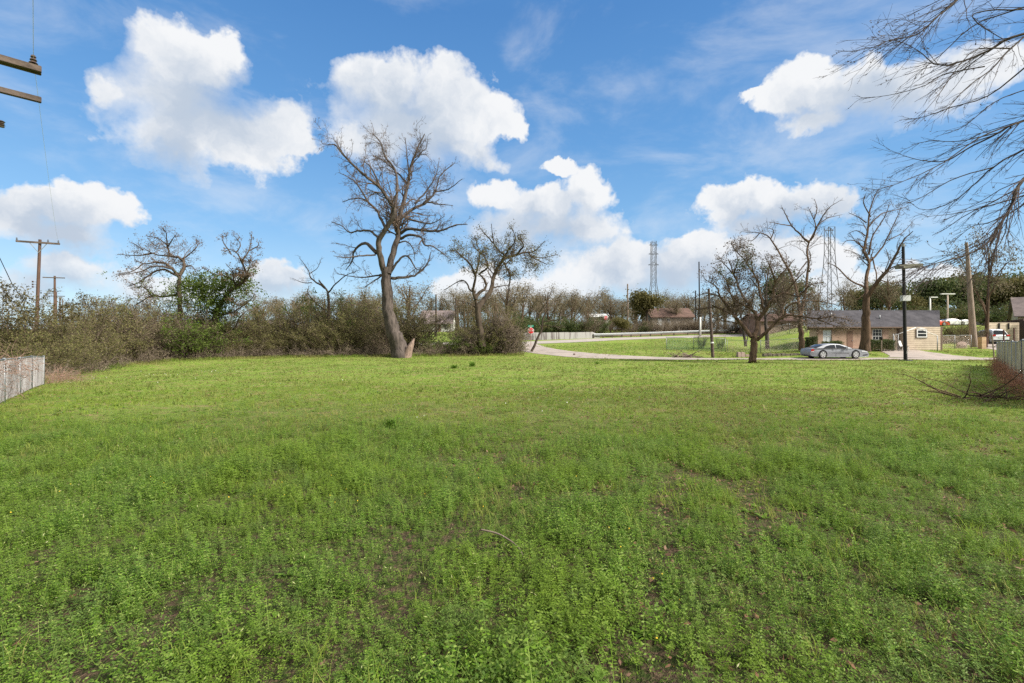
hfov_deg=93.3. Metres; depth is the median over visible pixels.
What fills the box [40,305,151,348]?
shrub
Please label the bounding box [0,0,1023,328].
sky
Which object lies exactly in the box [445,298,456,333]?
utility pole
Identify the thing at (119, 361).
bramble
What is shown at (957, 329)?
shrub
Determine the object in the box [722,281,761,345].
young tree
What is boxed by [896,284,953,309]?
evergreen tree
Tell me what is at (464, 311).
bare tree
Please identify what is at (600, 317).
shed
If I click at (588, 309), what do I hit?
bare tree
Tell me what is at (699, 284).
utility pole
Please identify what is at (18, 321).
juniper
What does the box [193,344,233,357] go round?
bramble
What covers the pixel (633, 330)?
scrub
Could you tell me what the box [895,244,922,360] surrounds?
lamp post
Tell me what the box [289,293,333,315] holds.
bare tree
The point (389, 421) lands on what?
weed
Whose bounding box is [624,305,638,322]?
bare tree
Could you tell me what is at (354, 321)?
shrub
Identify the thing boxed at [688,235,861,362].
dead leaf tree
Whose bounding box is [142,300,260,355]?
shrub
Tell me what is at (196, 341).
green shrub
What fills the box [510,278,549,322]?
bare tree
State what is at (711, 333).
utility pole
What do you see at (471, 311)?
bare tree
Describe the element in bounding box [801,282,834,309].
bare tree
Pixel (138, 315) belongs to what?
shrub
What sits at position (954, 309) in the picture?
scrub
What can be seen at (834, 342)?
hedge
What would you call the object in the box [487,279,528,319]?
bare tree
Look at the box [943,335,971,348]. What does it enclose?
wire fence
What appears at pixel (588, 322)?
shrub
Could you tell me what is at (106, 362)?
bramble
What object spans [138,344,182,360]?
bramble
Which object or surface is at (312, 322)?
shrub
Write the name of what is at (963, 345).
boulder
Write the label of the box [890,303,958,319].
scrub
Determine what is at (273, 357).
lawn grass
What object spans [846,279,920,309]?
evergreen tree
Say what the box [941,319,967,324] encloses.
parked car
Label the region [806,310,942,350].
house
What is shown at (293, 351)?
bramble
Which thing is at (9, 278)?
cable
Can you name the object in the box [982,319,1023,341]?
carport
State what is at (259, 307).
bare tree
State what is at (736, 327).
scrub
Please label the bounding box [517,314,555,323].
scrub
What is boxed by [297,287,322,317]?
bare tree
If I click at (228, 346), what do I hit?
shrub
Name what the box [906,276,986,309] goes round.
evergreen tree
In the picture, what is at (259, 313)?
shrub
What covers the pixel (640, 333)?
guardrail
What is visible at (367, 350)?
bramble
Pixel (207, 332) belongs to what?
shrub
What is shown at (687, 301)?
bare tree
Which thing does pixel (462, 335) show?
shrub
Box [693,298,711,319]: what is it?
bare tree
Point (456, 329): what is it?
shrub
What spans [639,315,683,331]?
scrub
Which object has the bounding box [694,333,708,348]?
sapling
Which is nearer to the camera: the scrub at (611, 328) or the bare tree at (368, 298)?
the bare tree at (368, 298)
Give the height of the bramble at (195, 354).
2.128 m
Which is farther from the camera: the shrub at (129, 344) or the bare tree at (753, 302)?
the bare tree at (753, 302)
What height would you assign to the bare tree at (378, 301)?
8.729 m
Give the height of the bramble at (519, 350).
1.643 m
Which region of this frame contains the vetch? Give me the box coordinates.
[0,406,1023,682]
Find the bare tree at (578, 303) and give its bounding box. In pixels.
[561,290,591,319]
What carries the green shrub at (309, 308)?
on the ground at (656, 651)
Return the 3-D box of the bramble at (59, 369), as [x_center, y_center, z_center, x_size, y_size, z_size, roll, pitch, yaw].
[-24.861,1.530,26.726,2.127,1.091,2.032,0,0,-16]
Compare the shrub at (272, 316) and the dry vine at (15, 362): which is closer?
the dry vine at (15, 362)
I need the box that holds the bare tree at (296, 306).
[289,297,315,315]
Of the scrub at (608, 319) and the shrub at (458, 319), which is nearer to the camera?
the shrub at (458, 319)
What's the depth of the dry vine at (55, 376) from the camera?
21.48 m
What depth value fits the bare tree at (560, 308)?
107.44 m
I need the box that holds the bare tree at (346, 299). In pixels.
[334,289,364,311]
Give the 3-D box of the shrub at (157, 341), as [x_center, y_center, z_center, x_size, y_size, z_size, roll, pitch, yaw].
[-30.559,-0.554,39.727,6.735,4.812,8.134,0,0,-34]
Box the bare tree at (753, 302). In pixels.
[737,291,764,314]
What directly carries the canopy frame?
on the driveway
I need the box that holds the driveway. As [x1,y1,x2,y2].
[882,349,977,357]
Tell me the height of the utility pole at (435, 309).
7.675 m
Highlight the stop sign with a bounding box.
[528,325,533,333]
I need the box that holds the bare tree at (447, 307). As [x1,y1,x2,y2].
[434,285,471,310]
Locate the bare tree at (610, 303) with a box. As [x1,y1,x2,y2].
[591,291,620,322]
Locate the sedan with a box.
[800,343,868,358]
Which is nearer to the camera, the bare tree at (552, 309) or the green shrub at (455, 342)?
the green shrub at (455, 342)
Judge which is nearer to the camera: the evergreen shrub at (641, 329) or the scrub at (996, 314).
the evergreen shrub at (641, 329)
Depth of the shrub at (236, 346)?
46.80 m
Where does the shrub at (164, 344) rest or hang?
on the ground at (656, 651)
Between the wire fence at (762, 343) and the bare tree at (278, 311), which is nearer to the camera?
the wire fence at (762, 343)
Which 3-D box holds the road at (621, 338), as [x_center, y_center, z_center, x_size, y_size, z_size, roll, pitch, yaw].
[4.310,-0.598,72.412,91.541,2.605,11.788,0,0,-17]
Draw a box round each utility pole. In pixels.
[0,54,41,127]
[16,237,59,329]
[43,276,63,319]
[435,294,436,335]
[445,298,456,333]
[698,262,699,316]
[707,289,714,357]
[965,242,977,346]
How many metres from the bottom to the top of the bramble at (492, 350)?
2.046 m
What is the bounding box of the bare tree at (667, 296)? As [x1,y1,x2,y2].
[653,287,680,307]
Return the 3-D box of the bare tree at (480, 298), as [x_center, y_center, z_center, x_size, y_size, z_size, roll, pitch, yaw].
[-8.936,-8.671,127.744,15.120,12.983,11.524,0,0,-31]
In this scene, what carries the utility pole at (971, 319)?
on the ground at (656, 651)
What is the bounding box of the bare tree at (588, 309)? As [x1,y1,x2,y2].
[573,292,598,319]
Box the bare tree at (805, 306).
[791,296,823,323]
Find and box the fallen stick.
[481,529,524,559]
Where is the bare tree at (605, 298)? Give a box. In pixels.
[589,294,614,313]
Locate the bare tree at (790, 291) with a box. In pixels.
[758,268,804,330]
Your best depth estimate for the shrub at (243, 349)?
47.41 m
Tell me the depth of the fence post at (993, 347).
35.97 m
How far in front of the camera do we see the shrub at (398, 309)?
51.76 m
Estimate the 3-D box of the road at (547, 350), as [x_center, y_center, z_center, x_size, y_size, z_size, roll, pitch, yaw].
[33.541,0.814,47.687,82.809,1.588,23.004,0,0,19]
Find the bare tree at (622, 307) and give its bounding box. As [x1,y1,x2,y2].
[612,303,633,317]
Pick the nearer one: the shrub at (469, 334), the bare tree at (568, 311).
the shrub at (469, 334)
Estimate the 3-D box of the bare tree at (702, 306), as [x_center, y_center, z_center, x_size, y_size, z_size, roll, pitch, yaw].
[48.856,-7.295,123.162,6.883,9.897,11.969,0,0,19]
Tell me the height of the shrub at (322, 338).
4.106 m
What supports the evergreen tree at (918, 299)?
on the ground at (656, 651)
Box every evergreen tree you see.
[751,266,822,313]
[836,287,863,309]
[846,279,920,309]
[894,290,937,309]
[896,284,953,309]
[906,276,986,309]
[924,268,1012,310]
[950,273,1015,308]
[976,271,1023,311]
[981,273,1022,309]
[1003,267,1023,279]
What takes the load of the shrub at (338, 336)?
on the ground at (656, 651)
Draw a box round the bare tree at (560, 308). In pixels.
[549,293,576,318]
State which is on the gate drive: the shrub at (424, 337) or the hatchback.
the hatchback
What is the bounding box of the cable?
[0,259,32,304]
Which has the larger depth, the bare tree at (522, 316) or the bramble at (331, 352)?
the bare tree at (522, 316)
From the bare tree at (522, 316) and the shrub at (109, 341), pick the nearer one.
the shrub at (109, 341)
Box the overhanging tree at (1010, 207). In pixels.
[817,0,1023,309]
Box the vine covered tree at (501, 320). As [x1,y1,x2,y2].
[437,219,560,354]
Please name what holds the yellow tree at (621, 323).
on the ground at (656, 651)
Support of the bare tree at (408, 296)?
on the ground at (656, 651)
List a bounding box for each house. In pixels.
[421,310,457,331]
[639,308,694,330]
[739,314,804,335]
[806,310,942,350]
[1007,297,1023,319]
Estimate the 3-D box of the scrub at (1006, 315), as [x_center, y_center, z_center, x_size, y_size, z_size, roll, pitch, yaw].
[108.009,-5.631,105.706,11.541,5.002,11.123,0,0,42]
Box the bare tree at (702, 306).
[692,296,718,319]
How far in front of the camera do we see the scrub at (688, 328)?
93.00 m
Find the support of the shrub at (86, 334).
on the ground at (656, 651)
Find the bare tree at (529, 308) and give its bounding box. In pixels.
[524,292,543,318]
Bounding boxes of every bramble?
[45,343,124,371]
[45,357,78,379]
[45,361,80,374]
[51,352,105,372]
[85,348,132,366]
[113,346,160,363]
[117,339,169,362]
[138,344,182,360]
[162,344,213,359]
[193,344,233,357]
[220,343,254,356]
[224,339,267,356]
[249,346,283,356]
[263,347,287,355]
[267,339,313,356]
[290,345,313,356]
[298,343,335,355]
[316,337,362,355]
[338,343,365,354]
[352,343,380,356]
[361,342,389,354]
[378,344,390,353]
[412,343,442,355]
[421,340,454,354]
[438,344,455,353]
[456,341,478,354]
[479,346,507,353]
[506,345,531,353]
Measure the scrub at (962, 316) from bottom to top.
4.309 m
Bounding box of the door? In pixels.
[847,331,852,347]
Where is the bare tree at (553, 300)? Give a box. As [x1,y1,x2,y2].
[529,281,570,321]
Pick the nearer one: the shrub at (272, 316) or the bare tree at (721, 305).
the shrub at (272, 316)
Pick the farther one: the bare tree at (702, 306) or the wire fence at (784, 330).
the bare tree at (702, 306)
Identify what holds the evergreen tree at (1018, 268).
on the ground at (656, 651)
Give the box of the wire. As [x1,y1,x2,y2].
[35,74,57,238]
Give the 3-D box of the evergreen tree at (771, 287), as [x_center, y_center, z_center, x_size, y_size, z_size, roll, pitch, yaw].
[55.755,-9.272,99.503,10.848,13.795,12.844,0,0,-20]
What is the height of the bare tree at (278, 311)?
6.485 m
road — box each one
[426,334,746,344]
[522,344,995,359]
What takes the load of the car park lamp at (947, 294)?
on the ground at (656, 651)
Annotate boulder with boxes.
[956,341,966,347]
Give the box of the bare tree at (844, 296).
[827,278,859,309]
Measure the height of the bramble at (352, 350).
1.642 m
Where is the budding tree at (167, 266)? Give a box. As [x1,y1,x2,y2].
[97,221,243,328]
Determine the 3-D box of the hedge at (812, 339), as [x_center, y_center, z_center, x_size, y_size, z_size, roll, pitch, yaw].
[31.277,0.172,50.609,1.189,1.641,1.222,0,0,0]
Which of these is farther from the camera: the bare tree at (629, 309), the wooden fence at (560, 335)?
the bare tree at (629, 309)
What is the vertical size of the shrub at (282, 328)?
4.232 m
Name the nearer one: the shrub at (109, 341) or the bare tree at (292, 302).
the shrub at (109, 341)
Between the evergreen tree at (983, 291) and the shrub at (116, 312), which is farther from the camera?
the evergreen tree at (983, 291)
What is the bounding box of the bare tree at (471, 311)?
[457,296,482,323]
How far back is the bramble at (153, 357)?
38.39 m
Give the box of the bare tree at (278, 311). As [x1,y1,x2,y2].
[270,301,285,326]
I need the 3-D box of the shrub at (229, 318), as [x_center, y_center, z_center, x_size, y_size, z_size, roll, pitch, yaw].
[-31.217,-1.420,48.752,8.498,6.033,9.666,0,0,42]
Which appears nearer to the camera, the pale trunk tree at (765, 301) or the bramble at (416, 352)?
the bramble at (416, 352)
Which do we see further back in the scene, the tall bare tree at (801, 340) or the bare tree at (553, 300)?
the bare tree at (553, 300)
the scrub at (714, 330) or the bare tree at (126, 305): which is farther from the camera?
the scrub at (714, 330)
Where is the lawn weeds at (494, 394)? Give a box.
[0,371,1023,507]
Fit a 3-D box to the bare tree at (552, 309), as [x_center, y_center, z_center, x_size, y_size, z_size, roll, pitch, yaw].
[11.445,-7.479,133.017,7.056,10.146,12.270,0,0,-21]
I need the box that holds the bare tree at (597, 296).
[566,289,609,313]
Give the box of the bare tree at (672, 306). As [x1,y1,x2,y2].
[661,295,686,314]
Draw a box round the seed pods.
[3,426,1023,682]
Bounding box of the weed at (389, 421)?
[380,416,399,428]
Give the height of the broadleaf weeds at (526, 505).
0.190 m
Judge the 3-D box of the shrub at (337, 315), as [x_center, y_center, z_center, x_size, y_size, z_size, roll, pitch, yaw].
[-17.458,-2.422,54.176,11.548,7.415,11.129,0,0,40]
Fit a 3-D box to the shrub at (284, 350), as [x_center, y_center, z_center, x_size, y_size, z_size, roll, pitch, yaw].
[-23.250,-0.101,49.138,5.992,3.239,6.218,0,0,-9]
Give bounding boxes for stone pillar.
[978,337,985,348]
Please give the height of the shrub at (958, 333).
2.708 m
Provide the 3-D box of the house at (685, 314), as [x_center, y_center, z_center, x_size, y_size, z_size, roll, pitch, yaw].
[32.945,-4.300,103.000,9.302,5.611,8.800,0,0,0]
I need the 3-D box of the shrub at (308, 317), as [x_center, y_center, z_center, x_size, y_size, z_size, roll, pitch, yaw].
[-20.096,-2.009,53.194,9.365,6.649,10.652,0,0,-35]
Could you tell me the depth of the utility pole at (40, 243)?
35.92 m
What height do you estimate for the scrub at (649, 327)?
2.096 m
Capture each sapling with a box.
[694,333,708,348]
[715,334,726,347]
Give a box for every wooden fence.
[0,355,44,401]
[521,332,599,339]
[996,339,1023,384]
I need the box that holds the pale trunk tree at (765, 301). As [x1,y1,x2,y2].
[750,252,785,348]
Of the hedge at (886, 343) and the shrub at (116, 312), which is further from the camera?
the hedge at (886, 343)
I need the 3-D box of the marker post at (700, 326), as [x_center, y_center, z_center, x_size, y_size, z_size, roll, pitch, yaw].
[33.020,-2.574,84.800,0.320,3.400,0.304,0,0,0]
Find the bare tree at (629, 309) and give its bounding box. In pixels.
[617,295,640,323]
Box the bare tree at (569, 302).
[558,285,596,320]
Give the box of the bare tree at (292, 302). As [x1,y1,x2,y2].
[269,293,312,314]
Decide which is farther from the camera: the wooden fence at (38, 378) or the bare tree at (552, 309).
the bare tree at (552, 309)
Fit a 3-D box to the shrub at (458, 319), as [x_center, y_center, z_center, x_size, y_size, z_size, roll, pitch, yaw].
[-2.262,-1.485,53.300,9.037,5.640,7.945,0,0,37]
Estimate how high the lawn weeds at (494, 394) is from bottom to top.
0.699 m
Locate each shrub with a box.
[0,291,169,358]
[0,311,127,360]
[0,323,109,371]
[4,321,147,369]
[9,342,112,373]
[24,316,119,362]
[35,300,172,360]
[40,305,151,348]
[54,296,185,353]
[59,322,146,360]
[63,321,152,362]
[69,299,182,356]
[90,306,187,358]
[91,325,159,361]
[106,299,175,339]
[113,291,237,330]
[114,312,180,338]
[118,309,231,358]
[141,315,216,358]
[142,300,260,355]
[143,298,224,332]
[143,313,248,357]
[146,326,186,356]
[147,302,255,332]
[165,315,251,357]
[185,307,275,354]
[199,319,243,355]
[208,331,262,353]
[229,345,258,355]
[230,303,308,352]
[231,325,284,354]
[233,297,312,351]
[237,331,288,355]
[247,303,330,340]
[251,327,302,352]
[258,316,317,352]
[263,325,328,352]
[275,299,363,353]
[276,319,315,352]
[280,287,374,333]
[287,294,377,347]
[287,321,335,355]
[295,319,373,354]
[302,299,382,352]
[309,295,383,323]
[309,310,379,354]
[318,289,421,344]
[322,301,396,353]
[338,317,384,353]
[348,323,414,354]
[353,290,444,349]
[357,312,412,352]
[361,290,467,351]
[363,304,436,351]
[402,316,442,352]
[419,332,465,354]
[428,303,517,343]
[437,317,486,339]
[441,324,491,351]
[446,302,520,351]
[447,315,507,353]
[461,306,549,342]
[464,338,496,354]
[475,325,528,351]
[498,340,528,352]
[503,330,526,351]
[507,314,544,332]
[528,317,561,332]
[542,317,570,331]
[546,316,580,331]
[556,317,593,331]
[564,306,608,333]
[587,318,610,333]
[636,323,649,331]
[940,320,981,341]
[941,318,985,342]
[944,325,990,343]
[963,326,995,340]
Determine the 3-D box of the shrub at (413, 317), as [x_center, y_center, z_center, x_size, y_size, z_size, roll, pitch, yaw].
[-11.969,-2.368,54.030,11.631,7.354,9.740,0,0,27]
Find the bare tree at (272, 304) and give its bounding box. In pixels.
[255,293,290,315]
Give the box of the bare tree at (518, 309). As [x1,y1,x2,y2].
[509,303,526,318]
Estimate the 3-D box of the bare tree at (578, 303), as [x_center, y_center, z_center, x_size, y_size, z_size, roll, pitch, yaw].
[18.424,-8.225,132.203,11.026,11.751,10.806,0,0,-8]
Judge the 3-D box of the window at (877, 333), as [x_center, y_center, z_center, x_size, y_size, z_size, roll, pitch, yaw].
[39.316,-0.571,52.093,0.990,1.548,0.055,0,0,0]
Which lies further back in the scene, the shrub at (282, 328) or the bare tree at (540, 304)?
the bare tree at (540, 304)
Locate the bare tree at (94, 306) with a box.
[74,296,111,317]
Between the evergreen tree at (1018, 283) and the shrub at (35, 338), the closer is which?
the shrub at (35, 338)
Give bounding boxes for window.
[823,330,830,341]
[873,329,881,340]
[917,330,926,336]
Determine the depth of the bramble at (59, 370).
24.49 m
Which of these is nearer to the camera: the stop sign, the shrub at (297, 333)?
the shrub at (297, 333)
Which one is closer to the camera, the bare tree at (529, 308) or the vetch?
the vetch
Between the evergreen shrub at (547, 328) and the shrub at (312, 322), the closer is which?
the shrub at (312, 322)
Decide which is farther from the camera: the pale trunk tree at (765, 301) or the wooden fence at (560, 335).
the wooden fence at (560, 335)
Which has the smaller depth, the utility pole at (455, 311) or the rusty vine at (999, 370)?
the rusty vine at (999, 370)
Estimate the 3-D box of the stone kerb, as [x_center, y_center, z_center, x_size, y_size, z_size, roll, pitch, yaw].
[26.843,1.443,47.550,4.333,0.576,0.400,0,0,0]
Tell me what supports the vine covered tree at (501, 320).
on the ground at (656, 651)
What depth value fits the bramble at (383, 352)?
48.55 m
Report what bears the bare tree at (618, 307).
on the ground at (656, 651)
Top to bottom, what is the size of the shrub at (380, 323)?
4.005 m
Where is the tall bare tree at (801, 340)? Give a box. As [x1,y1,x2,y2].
[738,198,841,349]
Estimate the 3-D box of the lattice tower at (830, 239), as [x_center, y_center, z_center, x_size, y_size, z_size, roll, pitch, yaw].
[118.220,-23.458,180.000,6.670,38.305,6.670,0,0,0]
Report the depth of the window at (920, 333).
51.24 m
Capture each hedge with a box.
[804,335,818,346]
[821,340,844,344]
[870,339,896,350]
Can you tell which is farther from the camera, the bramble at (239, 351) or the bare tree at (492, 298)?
the bare tree at (492, 298)
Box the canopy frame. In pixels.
[893,327,937,350]
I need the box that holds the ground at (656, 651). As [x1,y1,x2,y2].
[0,325,1023,682]
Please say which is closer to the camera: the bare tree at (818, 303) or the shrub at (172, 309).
the shrub at (172, 309)
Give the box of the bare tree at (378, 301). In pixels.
[366,290,397,317]
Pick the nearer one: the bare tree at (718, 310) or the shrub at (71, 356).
the shrub at (71, 356)
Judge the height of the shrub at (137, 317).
5.253 m
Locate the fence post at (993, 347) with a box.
[991,335,994,361]
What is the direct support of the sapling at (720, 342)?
on the ground at (656, 651)
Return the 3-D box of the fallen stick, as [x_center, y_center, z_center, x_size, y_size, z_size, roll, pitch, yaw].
[-0.054,1.498,3.605,0.470,0.090,0.066,0,0,45]
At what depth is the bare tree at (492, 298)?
87.81 m
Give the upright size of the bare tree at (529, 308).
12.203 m
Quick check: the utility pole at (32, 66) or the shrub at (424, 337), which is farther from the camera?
the shrub at (424, 337)
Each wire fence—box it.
[666,337,725,351]
[727,338,798,352]
[769,323,808,336]
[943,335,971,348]
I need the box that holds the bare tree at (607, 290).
[589,286,615,313]
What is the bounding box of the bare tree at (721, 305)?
[694,292,726,328]
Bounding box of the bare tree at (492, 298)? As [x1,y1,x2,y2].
[472,291,503,316]
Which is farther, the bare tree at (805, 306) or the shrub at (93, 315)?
the bare tree at (805, 306)
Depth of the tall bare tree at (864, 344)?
48.96 m
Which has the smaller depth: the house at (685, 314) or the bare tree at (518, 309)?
the house at (685, 314)
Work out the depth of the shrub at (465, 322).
54.26 m
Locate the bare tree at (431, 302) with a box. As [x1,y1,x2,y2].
[418,296,434,309]
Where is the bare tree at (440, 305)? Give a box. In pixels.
[427,291,451,309]
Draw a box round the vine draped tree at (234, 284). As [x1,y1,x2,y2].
[157,230,268,355]
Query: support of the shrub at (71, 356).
on the ground at (656, 651)
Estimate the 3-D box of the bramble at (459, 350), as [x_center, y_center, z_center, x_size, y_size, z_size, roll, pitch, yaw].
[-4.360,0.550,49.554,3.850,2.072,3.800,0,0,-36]
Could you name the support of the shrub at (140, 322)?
on the ground at (656, 651)
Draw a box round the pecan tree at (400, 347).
[313,116,473,357]
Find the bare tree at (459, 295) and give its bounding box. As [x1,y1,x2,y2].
[438,290,471,322]
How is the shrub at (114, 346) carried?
on the ground at (656, 651)
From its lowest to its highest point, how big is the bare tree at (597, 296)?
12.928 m
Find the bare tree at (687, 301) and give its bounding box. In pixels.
[666,290,701,314]
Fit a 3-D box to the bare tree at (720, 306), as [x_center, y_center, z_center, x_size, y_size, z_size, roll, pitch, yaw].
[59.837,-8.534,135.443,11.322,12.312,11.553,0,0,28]
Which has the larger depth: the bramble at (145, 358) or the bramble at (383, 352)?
the bramble at (383, 352)
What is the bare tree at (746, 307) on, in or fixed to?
on the ground at (656, 651)
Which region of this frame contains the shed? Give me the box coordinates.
[589,314,609,327]
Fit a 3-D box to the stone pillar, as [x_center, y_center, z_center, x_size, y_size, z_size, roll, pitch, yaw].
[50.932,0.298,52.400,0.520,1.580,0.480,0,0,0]
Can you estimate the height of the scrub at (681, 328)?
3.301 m
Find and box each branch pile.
[660,349,703,357]
[895,364,1023,402]
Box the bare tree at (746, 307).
[723,296,760,325]
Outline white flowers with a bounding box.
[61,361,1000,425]
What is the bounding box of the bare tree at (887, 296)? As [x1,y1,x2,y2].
[859,271,906,309]
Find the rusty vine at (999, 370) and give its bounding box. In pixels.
[983,356,1023,399]
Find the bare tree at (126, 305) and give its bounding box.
[105,296,149,317]
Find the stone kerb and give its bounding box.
[762,353,800,356]
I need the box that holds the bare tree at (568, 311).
[556,296,581,316]
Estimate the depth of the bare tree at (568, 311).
136.69 m
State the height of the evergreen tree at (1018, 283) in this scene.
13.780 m
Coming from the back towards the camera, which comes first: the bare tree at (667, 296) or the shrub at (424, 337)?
the bare tree at (667, 296)
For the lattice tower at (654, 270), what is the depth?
218.96 m
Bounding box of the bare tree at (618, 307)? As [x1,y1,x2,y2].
[605,299,628,318]
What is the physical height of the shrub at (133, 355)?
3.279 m
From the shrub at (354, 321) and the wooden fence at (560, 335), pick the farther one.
the wooden fence at (560, 335)
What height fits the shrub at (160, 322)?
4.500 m
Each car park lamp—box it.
[929,297,937,309]
[940,293,954,318]
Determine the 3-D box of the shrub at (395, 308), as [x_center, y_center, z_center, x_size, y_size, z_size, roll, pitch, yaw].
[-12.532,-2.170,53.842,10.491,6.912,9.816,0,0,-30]
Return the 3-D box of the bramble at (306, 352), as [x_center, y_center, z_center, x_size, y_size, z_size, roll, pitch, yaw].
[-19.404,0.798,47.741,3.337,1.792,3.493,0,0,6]
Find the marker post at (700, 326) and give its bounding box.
[699,317,700,335]
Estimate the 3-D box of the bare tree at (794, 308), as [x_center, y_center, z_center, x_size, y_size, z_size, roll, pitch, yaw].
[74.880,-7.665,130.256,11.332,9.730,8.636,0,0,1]
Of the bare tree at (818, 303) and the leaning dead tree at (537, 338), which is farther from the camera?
the bare tree at (818, 303)
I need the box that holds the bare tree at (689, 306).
[674,292,698,312]
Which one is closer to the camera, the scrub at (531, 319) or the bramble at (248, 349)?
the bramble at (248, 349)
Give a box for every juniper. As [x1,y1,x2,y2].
[0,277,84,357]
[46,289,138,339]
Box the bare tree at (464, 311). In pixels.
[451,293,474,328]
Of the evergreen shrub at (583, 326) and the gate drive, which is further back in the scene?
the evergreen shrub at (583, 326)
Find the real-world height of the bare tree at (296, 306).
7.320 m
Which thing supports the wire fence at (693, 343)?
on the ground at (656, 651)
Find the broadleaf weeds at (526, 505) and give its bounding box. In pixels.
[0,403,1023,682]
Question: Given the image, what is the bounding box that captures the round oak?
[624,288,673,325]
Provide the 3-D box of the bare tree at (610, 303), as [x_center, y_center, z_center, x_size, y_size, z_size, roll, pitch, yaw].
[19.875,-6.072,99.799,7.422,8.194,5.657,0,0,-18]
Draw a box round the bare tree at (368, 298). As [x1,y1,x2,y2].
[346,281,379,317]
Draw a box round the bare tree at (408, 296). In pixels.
[392,272,441,318]
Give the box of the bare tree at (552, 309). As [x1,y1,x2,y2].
[543,300,565,319]
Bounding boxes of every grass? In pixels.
[4,339,1023,420]
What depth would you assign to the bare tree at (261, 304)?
129.36 m
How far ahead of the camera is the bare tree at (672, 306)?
99.65 m
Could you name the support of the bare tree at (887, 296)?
on the ground at (656, 651)
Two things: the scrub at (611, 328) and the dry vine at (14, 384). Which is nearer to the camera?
the dry vine at (14, 384)
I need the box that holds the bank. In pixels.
[600,331,734,336]
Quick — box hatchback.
[979,329,1009,342]
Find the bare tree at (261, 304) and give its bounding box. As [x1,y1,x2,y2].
[249,298,283,318]
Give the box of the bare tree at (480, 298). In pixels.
[458,287,503,320]
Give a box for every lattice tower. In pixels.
[649,241,659,304]
[819,226,841,308]
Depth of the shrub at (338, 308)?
52.74 m
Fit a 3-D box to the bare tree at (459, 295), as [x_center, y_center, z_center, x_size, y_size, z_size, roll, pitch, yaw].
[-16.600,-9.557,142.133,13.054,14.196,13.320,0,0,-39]
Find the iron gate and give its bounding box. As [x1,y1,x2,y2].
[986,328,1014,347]
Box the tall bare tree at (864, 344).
[828,172,921,351]
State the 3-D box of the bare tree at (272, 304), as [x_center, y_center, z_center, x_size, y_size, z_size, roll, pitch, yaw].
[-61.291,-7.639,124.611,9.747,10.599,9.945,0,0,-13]
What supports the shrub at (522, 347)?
on the ground at (656, 651)
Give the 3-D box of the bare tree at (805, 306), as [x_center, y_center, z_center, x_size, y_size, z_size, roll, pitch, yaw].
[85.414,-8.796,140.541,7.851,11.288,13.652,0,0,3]
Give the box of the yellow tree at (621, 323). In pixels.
[609,317,634,336]
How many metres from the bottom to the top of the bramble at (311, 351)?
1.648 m
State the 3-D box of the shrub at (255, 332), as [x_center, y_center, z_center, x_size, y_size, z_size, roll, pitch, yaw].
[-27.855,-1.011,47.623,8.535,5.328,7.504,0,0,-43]
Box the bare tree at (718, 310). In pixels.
[706,294,733,320]
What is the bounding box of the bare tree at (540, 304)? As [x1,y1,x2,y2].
[520,290,557,316]
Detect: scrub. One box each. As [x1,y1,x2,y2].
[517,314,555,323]
[581,314,631,332]
[597,309,629,326]
[615,323,642,332]
[627,315,659,331]
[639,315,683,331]
[641,323,657,331]
[664,317,696,330]
[678,317,708,332]
[682,316,723,332]
[703,315,738,333]
[706,323,724,333]
[724,317,744,333]
[834,301,896,309]
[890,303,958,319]
[909,303,967,319]
[920,304,965,318]
[937,298,1008,324]
[943,310,980,321]
[990,305,1010,322]
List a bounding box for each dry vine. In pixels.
[0,338,52,391]
[0,353,36,398]
[44,361,105,383]
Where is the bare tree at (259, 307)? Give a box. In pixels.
[240,298,273,322]
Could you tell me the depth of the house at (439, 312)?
98.25 m
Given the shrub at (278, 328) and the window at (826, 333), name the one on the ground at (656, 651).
the shrub at (278, 328)
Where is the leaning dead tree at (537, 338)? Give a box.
[529,291,570,351]
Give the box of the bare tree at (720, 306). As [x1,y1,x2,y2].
[712,294,742,322]
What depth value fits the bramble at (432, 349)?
48.43 m
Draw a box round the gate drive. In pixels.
[949,339,995,349]
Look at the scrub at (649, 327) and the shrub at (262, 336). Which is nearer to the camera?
the shrub at (262, 336)
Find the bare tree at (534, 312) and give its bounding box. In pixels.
[527,297,552,319]
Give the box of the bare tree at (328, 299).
[295,258,357,346]
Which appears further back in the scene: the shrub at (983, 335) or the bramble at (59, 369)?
the shrub at (983, 335)
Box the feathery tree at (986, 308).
[944,223,1023,343]
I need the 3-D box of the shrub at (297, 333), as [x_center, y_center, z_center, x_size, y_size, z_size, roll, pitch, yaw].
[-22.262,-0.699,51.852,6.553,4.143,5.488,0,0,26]
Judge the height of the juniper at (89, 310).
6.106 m
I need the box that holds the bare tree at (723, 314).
[715,297,743,325]
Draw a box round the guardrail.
[593,329,738,337]
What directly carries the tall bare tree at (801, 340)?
on the ground at (656, 651)
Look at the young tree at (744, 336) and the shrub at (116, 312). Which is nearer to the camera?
the shrub at (116, 312)
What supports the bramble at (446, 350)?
on the ground at (656, 651)
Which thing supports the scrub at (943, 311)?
on the ground at (656, 651)
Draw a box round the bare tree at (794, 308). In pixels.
[768,298,805,313]
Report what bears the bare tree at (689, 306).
on the ground at (656, 651)

